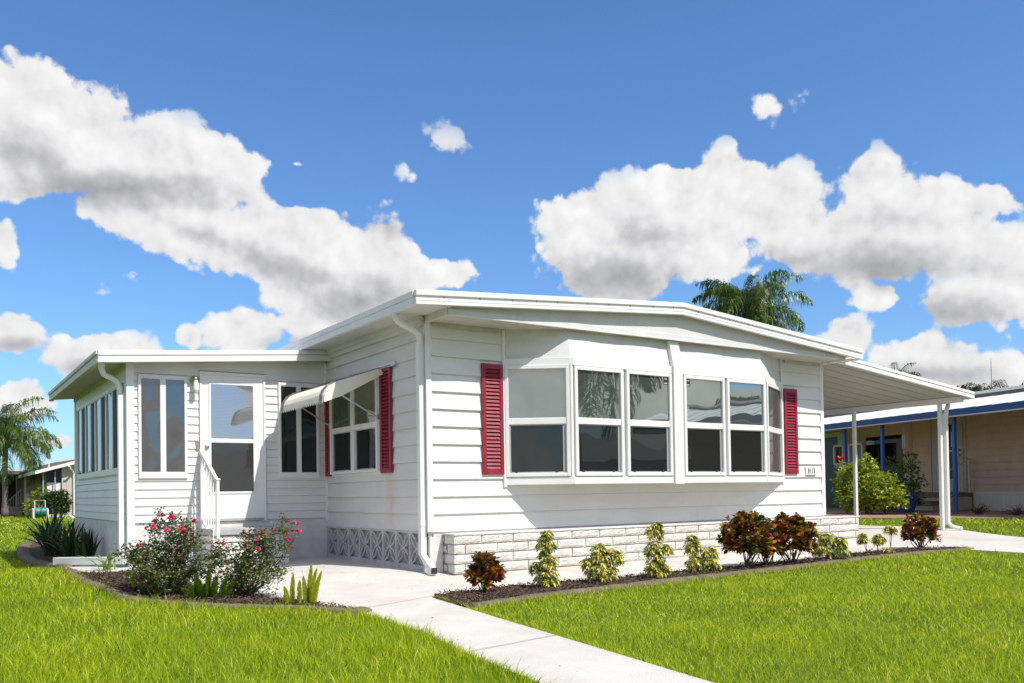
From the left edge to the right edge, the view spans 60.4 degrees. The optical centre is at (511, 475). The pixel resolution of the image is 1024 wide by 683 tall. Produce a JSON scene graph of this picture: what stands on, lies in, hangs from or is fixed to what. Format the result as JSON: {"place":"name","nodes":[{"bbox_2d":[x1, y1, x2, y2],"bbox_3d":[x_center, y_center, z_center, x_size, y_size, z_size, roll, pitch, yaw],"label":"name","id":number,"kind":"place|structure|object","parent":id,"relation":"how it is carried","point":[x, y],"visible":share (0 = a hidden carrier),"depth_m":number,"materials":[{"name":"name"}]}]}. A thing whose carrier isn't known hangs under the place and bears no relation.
{"place":"outdoors","nodes":[
{"label":"outdoors","id":0,"kind":"place"},
{"bbox_2d":[0,514,1023,682],"bbox_3d":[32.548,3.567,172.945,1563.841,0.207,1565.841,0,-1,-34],"label":"lawn ground","id":1,"kind":"structure","parent":0,"point":[15,556],"depth_m":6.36,"materials":[{"name":"green plant"}]},
{"bbox_2d":[9,489,21,514],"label":"carport stairs","id":2,"kind":"structure","parent":1,"relation":"on","point":[16,510],"depth_m":45.53,"materials":[{"name":"grey"}]},
{"bbox_2d":[0,396,62,516],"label":"palm tree","id":3,"kind":"object","parent":1,"relation":"on","point":[14,438],"visible":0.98,"depth_m":40.71,"materials":[{"name":"green plant"}]},
{"bbox_2d":[26,493,40,514],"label":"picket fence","id":4,"kind":"object","parent":1,"relation":"on","point":[27,497],"visible":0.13,"depth_m":43.00,"materials":[{"name":"grey wood"}]},
{"bbox_2d":[21,484,48,517],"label":"pale shrub","id":5,"kind":"object","parent":1,"relation":"on","point":[37,493],"visible":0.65,"depth_m":37.98,"materials":[{"name":"green plant"}]},
{"bbox_2d":[0,460,73,514],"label":"tan house","id":6,"kind":"structure","parent":1,"relation":"on","point":[16,486],"depth_m":46.95,"materials":[{"name":"brown"}]},
{"bbox_2d":[32,500,48,518],"bbox_3d":[-19.407,1.390,36.181,0.572,0.774,0.557,0,-1,-34],"label":"hose reel cart","id":7,"kind":"object","parent":1,"relation":"on","point":[41,511],"visible":0.91,"depth_m":36.12,"materials":[{"name":"teal"}]},
{"bbox_2d":[15,461,74,516],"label":"beige cottage","id":8,"kind":"structure","parent":1,"relation":"on","point":[58,477],"depth_m":38.57,"materials":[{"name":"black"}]},
{"bbox_2d":[17,540,74,568],"bbox_3d":[-8.169,1.323,15.238,0.739,0.142,8.792,0,-1,-29],"label":"garden edging","id":9,"kind":"object","parent":1,"relation":"on","point":[24,555],"visible":0.67,"depth_m":13.36,"materials":[{"name":"concrete"}]},
{"bbox_2d":[53,556,127,564],"bbox_3d":[-5.499,1.108,11.452,1.466,0.145,0.107,-1,-1,30],"label":"drain pipe","id":10,"kind":"object","parent":9,"relation":"on","point":[71,560],"visible":0.68,"depth_m":11.46,"materials":[{"name":"white plastic"}]},
{"bbox_2d":[28,542,79,565],"bbox_3d":[-7.822,1.372,15.958,1.950,0.157,8.200,0,-1,-34],"label":"mulch bed","id":11,"kind":"object","parent":1,"relation":"on","point":[37,552],"visible":0.06,"depth_m":15.00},
{"bbox_2d":[10,514,78,555],"bbox_3d":[-7.631,0.961,14.404,1.253,0.734,1.070,-1,-1,17],"label":"strap leaf lily","id":12,"kind":"object","parent":11,"relation":"on","point":[48,551],"visible":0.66,"depth_m":14.31,"materials":[{"name":"green plant"}]},
{"bbox_2d":[21,510,72,545],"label":"strap leaf lily","id":13,"kind":"object","parent":11,"relation":"on","point":[47,524],"visible":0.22,"depth_m":15.67,"materials":[{"name":"green plant"}]},
{"bbox_2d":[35,516,93,556],"bbox_3d":[-6.725,0.938,13.375,1.109,0.719,1.023,0,-1,-34],"label":"strap leaf lily","id":14,"kind":"object","parent":11,"relation":"on","point":[67,547],"visible":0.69,"depth_m":13.23,"materials":[{"name":"green plant"}]},
{"bbox_2d":[72,525,101,556],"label":"strap leaf lily","id":15,"kind":"object","parent":11,"relation":"on","point":[86,548],"visible":0.74,"depth_m":12.55,"materials":[{"name":"green plant"}]},
{"bbox_2d":[38,489,73,515],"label":"round shrub","id":16,"kind":"object","parent":1,"relation":"on","point":[57,502],"visible":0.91,"depth_m":37.25,"materials":[{"name":"green plant"}]},
{"bbox_2d":[87,571,342,606],"bbox_3d":[-3.238,1.151,8.475,0.916,0.183,4.870,0,-1,-45],"label":"mulch bed","id":17,"kind":"object","parent":1,"relation":"on","point":[132,592],"visible":0.13,"depth_m":8.17,"materials":[{"name":"brown soil"}]},
{"bbox_2d":[81,549,118,570],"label":"strap leaf lily","id":18,"kind":"object","parent":17,"relation":"on","point":[106,566],"visible":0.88,"depth_m":10.71,"materials":[{"name":"green plant"}]},
{"bbox_2d":[125,573,162,589],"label":"foxtail fern","id":19,"kind":"object","parent":17,"relation":"on","point":[130,578],"visible":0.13,"depth_m":8.45,"materials":[{"name":"green plant"}]},
{"bbox_2d":[107,506,212,594],"bbox_3d":[-3.315,0.727,8.272,1.009,0.887,0.602,-1,-1,1],"label":"rose bush","id":20,"kind":"object","parent":17,"relation":"on","point":[166,568],"visible":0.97,"depth_m":8.24,"materials":[{"name":"green plant"}]},
{"bbox_2d":[177,568,239,598],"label":"foxtail fern","id":21,"kind":"object","parent":17,"relation":"on","point":[199,588],"visible":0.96,"depth_m":7.94,"materials":[{"name":"green plant"}]},
{"bbox_2d":[190,513,301,597],"bbox_3d":[-2.446,0.765,8.082,1.006,0.841,0.583,-1,-1,-9],"label":"rose bush","id":22,"kind":"object","parent":17,"relation":"on","point":[244,563],"visible":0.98,"depth_m":8.07,"materials":[{"name":"green plant"}]},
{"bbox_2d":[282,556,322,604],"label":"foxtail fern","id":23,"kind":"object","parent":17,"relation":"on","point":[310,594],"visible":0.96,"depth_m":7.47,"materials":[{"name":"green plant"}]},
{"bbox_2d":[63,569,371,615],"bbox_3d":[-3.505,1.121,8.603,5.686,0.119,0.908,-2,-1,41],"label":"garden edging","id":24,"kind":"object","parent":1,"relation":"on","point":[113,590],"visible":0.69,"depth_m":7.63,"materials":[{"name":"concrete"}]},
{"bbox_2d":[48,289,862,575],"bbox_3d":[-2.778,-0.384,16.945,10.701,3.438,14.625,0,-1,-34],"label":"mobile home","id":25,"kind":"object","parent":1,"relation":"on","point":[429,432],"visible":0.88,"depth_m":11.40,"materials":[{"name":"white"}]},
{"bbox_2d":[77,382,121,480],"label":"porch side windows","id":26,"kind":"structure","parent":25,"relation":"in","point":[96,418],"depth_m":12.91,"materials":[{"name":"white glass"}]},
{"bbox_2d":[137,373,187,478],"bbox_3d":[-4.522,-0.636,11.386,0.610,1.350,0.040,0,-1,-34],"label":"porch window","id":27,"kind":"structure","parent":25,"relation":"in","point":[162,442],"depth_m":11.37,"materials":[{"name":"grey glass"}]},
{"bbox_2d":[190,376,198,391],"bbox_3d":[-4.162,-1.211,11.569,0.107,0.215,0.122,0,-1,-34],"label":"wall lamp","id":28,"kind":"object","parent":25,"relation":"attached to","point":[194,380],"visible":1,"depth_m":11.53,"materials":[{"name":"white glass"}]},
{"bbox_2d":[202,374,263,518],"bbox_3d":[-3.754,-0.386,11.863,0.821,1.925,0.085,0,-1,-34],"label":"storm door","id":29,"kind":"structure","parent":25,"relation":"in","point":[232,406],"depth_m":11.88,"materials":[{"name":"white metal"}]},
{"bbox_2d":[277,382,319,477],"bbox_3d":[-3.003,-0.641,12.397,0.610,1.350,0.040,0,-1,-34],"label":"porch window","id":30,"kind":"structure","parent":25,"relation":"in","point":[298,430],"depth_m":12.37,"materials":[{"name":"glass"}]},
{"bbox_2d":[329,376,381,476],"bbox_3d":[-2.118,-0.641,11.763,0.060,1.280,1.625,0,-1,-34],"label":"side window","id":31,"kind":"structure","parent":25,"relation":"in","point":[354,432],"depth_m":11.68,"materials":[{"name":"grey"}]},
{"bbox_2d":[501,329,784,486],"bbox_3d":[2.156,-0.833,11.881,5.130,1.918,0.540,0,-1,-34],"label":"bay window","id":32,"kind":"structure","parent":25,"relation":"in","point":[581,407],"depth_m":11.23,"materials":[{"name":"white"}]},
{"bbox_2d":[805,466,815,475],"bbox_3d":[4.701,-0.078,13.828,0.240,0.147,0.024,0,-1,-34],"label":"house number plaque","id":33,"kind":"object","parent":25,"relation":"attached to","point":[810,470],"visible":1,"depth_m":13.81,"materials":[{"name":"white"}]},
{"bbox_2d":[823,358,974,529],"bbox_3d":[5.000,-0.363,17.511,4.070,2.973,6.355,0,-1,-34],"label":"carport","id":34,"kind":"object","parent":25,"relation":"attached to","point":[853,387],"visible":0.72,"depth_m":16.24,"materials":[{"name":"white metal"}]},
{"bbox_2d":[78,545,967,608],"bbox_3d":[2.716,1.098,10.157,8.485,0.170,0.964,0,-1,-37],"label":"mulch bed","id":35,"kind":"object","parent":1,"relation":"on","point":[520,589],"visible":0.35,"depth_m":8.53,"materials":[{"name":"brown wood"}]},
{"bbox_2d":[463,550,506,592],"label":"croton shrub","id":36,"kind":"object","parent":35,"relation":"on","point":[486,570],"visible":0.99,"depth_m":8.12,"materials":[{"name":"brown plant"}]},
{"bbox_2d":[527,530,560,587],"bbox_3d":[0.330,0.823,8.476,0.330,0.606,0.295,0,-1,-34],"label":"schefflera","id":37,"kind":"object","parent":35,"relation":"on","point":[546,567],"visible":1,"depth_m":8.44,"materials":[{"name":"green plant"}]},
{"bbox_2d":[579,543,625,582],"bbox_3d":[0.906,0.885,8.841,0.444,0.426,0.390,0,-1,-34],"label":"schefflera","id":38,"kind":"object","parent":35,"relation":"on","point":[606,557],"visible":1,"depth_m":8.79,"materials":[{"name":"green plant"}]},
{"bbox_2d":[642,522,675,577],"bbox_3d":[1.516,0.782,9.147,0.334,0.614,0.314,0,-1,-34],"label":"schefflera","id":39,"kind":"object","parent":35,"relation":"on","point":[657,564],"visible":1,"depth_m":9.10,"materials":[{"name":"green plant"}]},
{"bbox_2d":[682,534,721,571],"bbox_3d":[2.083,0.863,9.689,0.449,0.448,0.258,-1,-1,-5],"label":"schefflera","id":40,"kind":"object","parent":35,"relation":"on","point":[692,545],"visible":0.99,"depth_m":9.64,"materials":[{"name":"green plant"}]},
{"bbox_2d":[715,510,776,567],"bbox_3d":[2.704,0.734,10.065,0.705,0.692,0.727,0,-1,-34],"label":"croton shrub","id":41,"kind":"object","parent":35,"relation":"on","point":[740,538],"visible":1,"depth_m":9.96,"materials":[{"name":"brown plant"}]},
{"bbox_2d":[748,518,787,565],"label":"croton shrub","id":42,"kind":"object","parent":35,"relation":"on","point":[781,538],"visible":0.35,"depth_m":10.25,"materials":[{"name":"brown plant"}]},
{"bbox_2d":[771,511,820,563],"bbox_3d":[3.337,0.745,10.486,0.648,0.657,0.672,0,-1,-34],"label":"croton shrub","id":43,"kind":"object","parent":35,"relation":"on","point":[801,532],"visible":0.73,"depth_m":10.33,"materials":[{"name":"brown plant"}]},
{"bbox_2d":[808,533,851,558],"bbox_3d":[3.933,0.883,10.880,0.545,0.366,0.322,-1,-1,2],"label":"schefflera","id":44,"kind":"object","parent":35,"relation":"on","point":[839,547],"visible":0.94,"depth_m":10.83,"materials":[{"name":"green plant"}]},
{"bbox_2d":[856,533,869,552],"bbox_3d":[4.613,0.903,11.550,0.182,0.312,0.193,0,-1,-34],"label":"schefflera","id":45,"kind":"object","parent":35,"relation":"on","point":[862,538],"visible":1,"depth_m":11.53,"materials":[{"name":"green plant"}]},
{"bbox_2d":[871,533,886,550],"bbox_3d":[4.856,0.909,11.643,0.228,0.294,0.220,0,-1,-34],"label":"schefflera","id":46,"kind":"object","parent":35,"relation":"on","point":[877,540],"visible":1,"depth_m":11.61,"materials":[{"name":"green plant"}]},
{"bbox_2d":[881,525,897,552],"bbox_3d":[5.032,0.865,11.716,0.254,0.426,0.213,-1,-1,4],"label":"schefflera","id":47,"kind":"object","parent":35,"relation":"on","point":[890,529],"visible":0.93,"depth_m":11.70,"materials":[{"name":"green plant"}]},
{"bbox_2d":[899,512,940,547],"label":"croton shrub","id":48,"kind":"object","parent":35,"relation":"on","point":[922,528],"visible":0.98,"depth_m":12.37,"materials":[{"name":"brown plant"}]},
{"bbox_2d":[367,596,713,682],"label":"front walkway","id":49,"kind":"structure","parent":1,"relation":"on","point":[548,655],"depth_m":5.28,"materials":[{"name":"concrete"}]},
{"bbox_2d":[471,547,968,608],"bbox_3d":[2.966,1.053,9.886,8.419,0.102,0.361,0,-1,-37],"label":"garden edging","id":50,"kind":"object","parent":1,"relation":"on","point":[661,581],"visible":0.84,"depth_m":9.13,"materials":[{"name":"concrete"}]},
{"bbox_2d":[692,269,812,332],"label":"palm tree","id":51,"kind":"object","parent":1,"relation":"on","point":[754,299],"visible":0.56,"depth_m":45.18,"materials":[{"name":"green plant"}]},
{"bbox_2d":[830,452,912,514],"bbox_3d":[9.631,0.218,23.716,1.760,1.729,2.677,0,-1,-34],"label":"hibiscus shrub","id":52,"kind":"object","parent":1,"relation":"on","point":[872,482],"visible":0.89,"depth_m":23.33,"materials":[{"name":"green plant"}]},
{"bbox_2d":[879,362,921,376],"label":"palm tree","id":53,"kind":"object","parent":1,"relation":"on","point":[911,373],"visible":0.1,"depth_m":44.50,"materials":[{"name":"green plant"}]},
{"bbox_2d":[824,385,1023,512],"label":"neighbouring home","id":54,"kind":"object","parent":1,"relation":"on","point":[986,428],"visible":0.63,"depth_m":25.71,"materials":[{"name":"beige"}]},
{"bbox_2d":[824,437,838,507],"bbox_3d":[11.558,-0.104,32.876,0.015,2.570,2.150,-1,-1,-16],"label":"dark doorway","id":55,"kind":"structure","parent":54,"relation":"in","point":[830,472],"depth_m":32.35,"materials":[{"name":"teal wood"}]},
{"bbox_2d":[833,443,864,464],"bbox_3d":[11.619,-0.746,30.361,0.100,0.700,1.560,-1,-1,-16],"label":"window","id":56,"kind":"structure","parent":54,"relation":"attached to","point":[837,450],"depth_m":30.29,"materials":[{"name":"grey glass"}]},
{"bbox_2d":[866,434,903,481],"bbox_3d":[12.525,-0.220,29.572,0.015,2.250,1.760,-1,-1,-16],"label":"dark window","id":57,"kind":"structure","parent":54,"relation":"in","point":[893,443],"depth_m":29.41,"materials":[{"name":"black glass"}]},
{"bbox_2d":[902,434,905,448],"bbox_3d":[11.590,-1.121,26.004,0.120,0.650,0.114,0,-1,-34],"label":"wind chime","id":58,"kind":"object","parent":54,"relation":"hanging from","point":[904,442],"visible":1,"depth_m":25.97,"materials":[{"name":"silver metal"}]},
{"bbox_2d":[931,422,964,491],"bbox_3d":[13.264,-0.556,26.836,0.110,2.100,1.240,-1,-1,-16],"label":"door","id":59,"kind":"structure","parent":54,"relation":"in","point":[935,467],"depth_m":26.71,"materials":[{"name":"grey"}]},
{"bbox_2d":[825,508,1023,518],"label":"garden bed","id":60,"kind":"object","parent":1,"relation":"on","point":[966,514],"visible":0.16,"depth_m":22.77,"materials":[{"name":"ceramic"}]},
{"bbox_2d":[877,451,929,506],"bbox_3d":[11.231,0.183,25.371,1.480,1.769,1.788,0,-1,-34],"label":"green shrub","id":61,"kind":"object","parent":60,"relation":"on","point":[911,482],"visible":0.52,"depth_m":25.06,"materials":[{"name":"green plant"}]},
{"bbox_2d":[893,492,919,511],"bbox_3d":[10.873,0.716,24.423,0.560,0.580,0.610,-1,-1,-16],"label":"recycling bin","id":62,"kind":"object","parent":60,"relation":"on","point":[913,502],"visible":0.39,"depth_m":24.23,"materials":[{"name":"blue"}]},
{"bbox_2d":[915,493,972,510],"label":"porch steps","id":63,"kind":"structure","parent":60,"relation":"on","point":[931,501],"depth_m":25.91,"materials":[{"name":"red brick"}]},
{"bbox_2d":[949,458,970,496],"bbox_3d":[13.025,0.152,25.774,1.000,1.353,0.052,-1,-1,-16],"label":"step railing","id":64,"kind":"object","parent":63,"relation":"on","point":[969,475],"visible":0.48,"depth_m":25.88,"materials":[{"name":"grey metal"}]},
{"bbox_2d":[963,503,991,514],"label":"dead plant","id":65,"kind":"object","parent":60,"relation":"on","point":[980,510],"visible":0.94,"depth_m":22.06,"materials":[{"name":"brown plant"}]},
{"bbox_2d":[1000,504,1023,514],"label":"dead plant","id":66,"kind":"object","parent":60,"relation":"on","point":[1017,512],"visible":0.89,"depth_m":20.95,"materials":[{"name":"brown plant"}]},
{"bbox_2d":[956,379,1022,391],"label":"palm tree","id":67,"kind":"object","parent":1,"relation":"on","point":[976,388],"visible":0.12,"depth_m":38.77,"materials":[{"name":"green plant"}]},
{"bbox_2d":[0,0,1023,470],"label":"sky","id":68,"kind":"structure","parent":0,"point":[175,174],"materials":[{"name":"blue"}]},
{"bbox_2d":[68,525,1023,606],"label":"patio and driveway","id":69,"kind":"structure","parent":0,"point":[358,583],"depth_m":10.05,"materials":[{"name":"concrete"}]},
{"bbox_2d":[200,526,288,566],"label":"entry steps","id":70,"kind":"structure","parent":69,"relation":"on","point":[229,533],"depth_m":11.34,"materials":[{"name":"white concrete"}]},
{"bbox_2d":[199,449,219,566],"bbox_3d":[-3.873,0.393,11.268,0.055,1.509,0.825,0,-1,-34],"label":"stair railing","id":71,"kind":"object","parent":70,"relation":"on","point":[203,505],"visible":0.87,"depth_m":11.30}
]}

